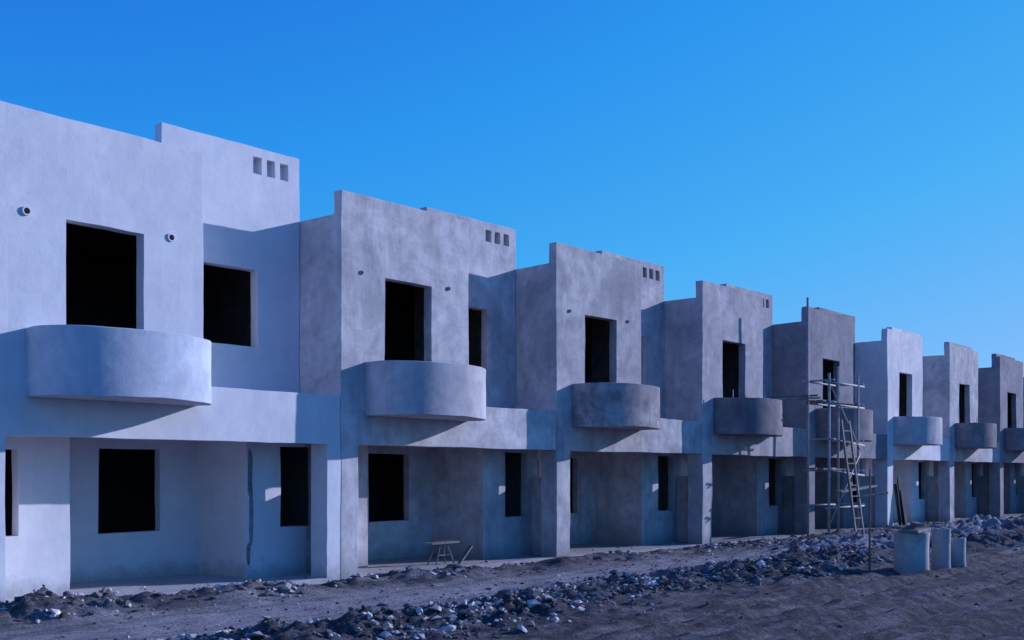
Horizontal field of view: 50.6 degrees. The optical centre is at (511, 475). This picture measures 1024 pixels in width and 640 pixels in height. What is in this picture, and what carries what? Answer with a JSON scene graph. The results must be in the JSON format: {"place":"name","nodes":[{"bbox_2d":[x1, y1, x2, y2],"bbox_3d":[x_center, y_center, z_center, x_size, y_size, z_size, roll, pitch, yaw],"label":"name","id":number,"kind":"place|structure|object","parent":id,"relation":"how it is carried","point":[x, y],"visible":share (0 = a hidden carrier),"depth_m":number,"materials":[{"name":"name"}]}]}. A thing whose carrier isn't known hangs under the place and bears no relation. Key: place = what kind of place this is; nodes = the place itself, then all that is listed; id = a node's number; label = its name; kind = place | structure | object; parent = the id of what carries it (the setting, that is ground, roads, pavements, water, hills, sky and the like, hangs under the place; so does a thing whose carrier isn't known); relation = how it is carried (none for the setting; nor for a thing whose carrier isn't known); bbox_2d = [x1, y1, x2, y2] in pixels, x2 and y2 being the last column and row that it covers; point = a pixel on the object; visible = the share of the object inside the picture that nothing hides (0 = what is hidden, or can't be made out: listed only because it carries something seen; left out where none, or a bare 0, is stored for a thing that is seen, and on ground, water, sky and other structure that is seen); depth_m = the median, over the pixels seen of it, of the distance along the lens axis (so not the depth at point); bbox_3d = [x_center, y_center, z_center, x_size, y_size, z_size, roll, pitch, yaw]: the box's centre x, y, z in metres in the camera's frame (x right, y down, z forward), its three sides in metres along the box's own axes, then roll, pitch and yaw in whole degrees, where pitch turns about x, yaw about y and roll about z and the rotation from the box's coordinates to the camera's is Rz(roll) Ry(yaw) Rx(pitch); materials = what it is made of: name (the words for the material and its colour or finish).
{"place":"outdoors","nodes":[
{"label":"outdoors","id":0,"kind":"place"},
{"bbox_2d":[0,514,1023,639],"bbox_3d":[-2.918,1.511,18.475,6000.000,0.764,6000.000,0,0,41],"label":"ground","id":1,"kind":"structure","parent":0,"point":[893,604],"depth_m":14.68,"materials":[{"name":"soil"}]},
{"bbox_2d":[0,101,340,602],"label":"walls","id":2,"kind":"structure","parent":1,"relation":"on","point":[85,242],"depth_m":17.71,"materials":[{"name":"white paint"}]},
{"bbox_2d":[22,206,174,241],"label":"drain sleeves","id":3,"kind":"object","parent":2,"relation":"attached to","point":[24,213],"visible":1,"depth_m":14.44,"materials":[{"name":"white plastic"}]},
{"bbox_2d":[24,208,173,239],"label":"drain holes","id":4,"kind":"object","parent":2,"relation":"attached to","point":[27,211],"visible":1,"depth_m":14.43,"materials":[{"name":"black"}]},
{"bbox_2d":[26,324,210,406],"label":"balcony","id":5,"kind":"structure","parent":2,"relation":"attached to","point":[98,363],"depth_m":14.40,"materials":[{"name":"white concrete"}]},
{"bbox_2d":[247,449,252,564],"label":"cement repairs","id":6,"kind":"structure","parent":2,"relation":"attached to","point":[250,464],"depth_m":18.20,"materials":[{"name":"grey concrete"}]},
{"bbox_2d":[153,190,555,578],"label":"walls","id":7,"kind":"structure","parent":1,"relation":"on","point":[397,300],"depth_m":20.47,"materials":[{"name":"grey paint"}]},
{"bbox_2d":[365,361,485,420],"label":"balcony","id":8,"kind":"structure","parent":7,"relation":"attached to","point":[425,390],"depth_m":18.80,"materials":[{"name":"grey concrete"}]},
{"bbox_2d":[423,540,472,565],"bbox_3d":[-1.208,1.519,21.179,0.406,0.456,1.135,0,0,41],"label":"work bench","id":9,"kind":"object","parent":1,"relation":"on","point":[464,555],"visible":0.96,"depth_m":21.13,"materials":[{"name":"wood"}]},
{"bbox_2d":[0,514,1023,639],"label":"dirt clods","id":10,"kind":"object","parent":1,"relation":"on","point":[509,593],"visible":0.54,"depth_m":15.01,"materials":[{"name":"soil"}]},
{"bbox_2d":[0,514,1023,639],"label":"concrete rubble","id":11,"kind":"object","parent":1,"relation":"on","point":[530,603],"visible":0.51,"depth_m":14.55,"materials":[{"name":"grey concrete"}]},
{"bbox_2d":[368,242,701,556],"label":"walls","id":12,"kind":"structure","parent":1,"relation":"on","point":[594,335],"depth_m":24.58,"materials":[{"name":"grey paint"}]},
{"bbox_2d":[572,382,660,429],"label":"balcony","id":13,"kind":"structure","parent":12,"relation":"attached to","point":[617,405],"depth_m":23.15,"materials":[{"name":"grey concrete"}]},
{"bbox_2d":[570,281,806,544],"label":"walls","id":14,"kind":"structure","parent":1,"relation":"on","point":[717,341],"depth_m":28.39,"materials":[{"name":"grey paint"}]},
{"bbox_2d":[713,397,782,436],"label":"balcony","id":15,"kind":"structure","parent":14,"relation":"attached to","point":[749,416],"depth_m":27.52,"materials":[{"name":"grey concrete"}]},
{"bbox_2d":[767,297,877,536],"bbox_3d":[9.318,-1.520,30.937,1.356,6.700,6.342,0,0,41],"label":"scaffold","id":16,"kind":"object","parent":1,"relation":"on","point":[837,403],"visible":0.91,"depth_m":29.65,"materials":[{"name":"metal"}]},
{"bbox_2d":[769,307,887,534],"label":"walls","id":17,"kind":"structure","parent":1,"relation":"on","point":[831,341],"depth_m":32.42,"materials":[{"name":"grey paint"}]},
{"bbox_2d":[816,408,872,441],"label":"balcony","id":18,"kind":"structure","parent":17,"relation":"attached to","point":[865,425],"depth_m":31.91,"materials":[{"name":"grey concrete"}]},
{"bbox_2d":[840,420,864,533],"bbox_3d":[9.372,0.130,29.775,0.490,3.307,0.580,0,0,41],"label":"wooden ladder","id":19,"kind":"object","parent":1,"relation":"on","point":[854,474],"visible":0.94,"depth_m":29.73,"materials":[{"name":"brown wood"}]},
{"bbox_2d":[857,468,887,571],"bbox_3d":[6.391,0.889,19.319,0.718,2.031,0.172,0,0,-28],"label":"wooden stake","id":20,"kind":"object","parent":1,"relation":"on","point":[869,552],"visible":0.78,"depth_m":19.39,"materials":[{"name":"wood"}]},
{"bbox_2d":[894,477,907,525],"bbox_3d":[13.140,0.931,36.521,0.355,1.747,0.540,0,0,41],"label":"timber stack","id":21,"kind":"object","parent":1,"relation":"on","point":[903,516],"visible":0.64,"depth_m":36.46,"materials":[{"name":"wood"}]},
{"bbox_2d":[853,327,949,526],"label":"row house","id":22,"kind":"structure","parent":1,"relation":"on","point":[888,370],"depth_m":36.64,"materials":[{"name":"paint"}]},
{"bbox_2d":[892,522,930,574],"bbox_3d":[7.413,1.398,20.010,0.640,1.050,1.017,0,0,41],"label":"barrel","id":23,"kind":"object","parent":1,"relation":"on","point":[911,548],"visible":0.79,"depth_m":19.71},
{"bbox_2d":[931,527,950,570],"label":"concrete block","id":24,"kind":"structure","parent":1,"relation":"on","point":[941,547],"depth_m":20.40,"materials":[{"name":"grey concrete"}]},
{"bbox_2d":[951,537,965,566],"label":"concrete block","id":25,"kind":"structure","parent":1,"relation":"on","point":[958,551],"depth_m":20.69,"materials":[{"name":"grey concrete"}]},
{"bbox_2d":[919,341,999,521],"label":"row house","id":26,"kind":"structure","parent":1,"relation":"on","point":[950,387],"depth_m":41.14,"materials":[{"name":"grey paint"}]},
{"bbox_2d":[955,423,996,448],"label":"balcony","id":27,"kind":"structure","parent":26,"relation":"attached to","point":[976,435],"depth_m":40.66,"materials":[{"name":"grey concrete"}]},
{"bbox_2d":[972,353,1023,516],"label":"row house","id":28,"kind":"structure","parent":1,"relation":"on","point":[1000,392],"depth_m":45.37,"materials":[{"name":"grey paint"}]},
{"bbox_2d":[1015,377,1023,512],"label":"walls","id":29,"kind":"structure","parent":1,"relation":"on","point":[1019,479],"depth_m":50.03,"materials":[{"name":"grey paint"}]},
{"bbox_2d":[0,0,1023,376],"label":"sky","id":30,"kind":"structure","parent":0,"point":[861,159],"materials":[{"name":"blue"}]}
]}

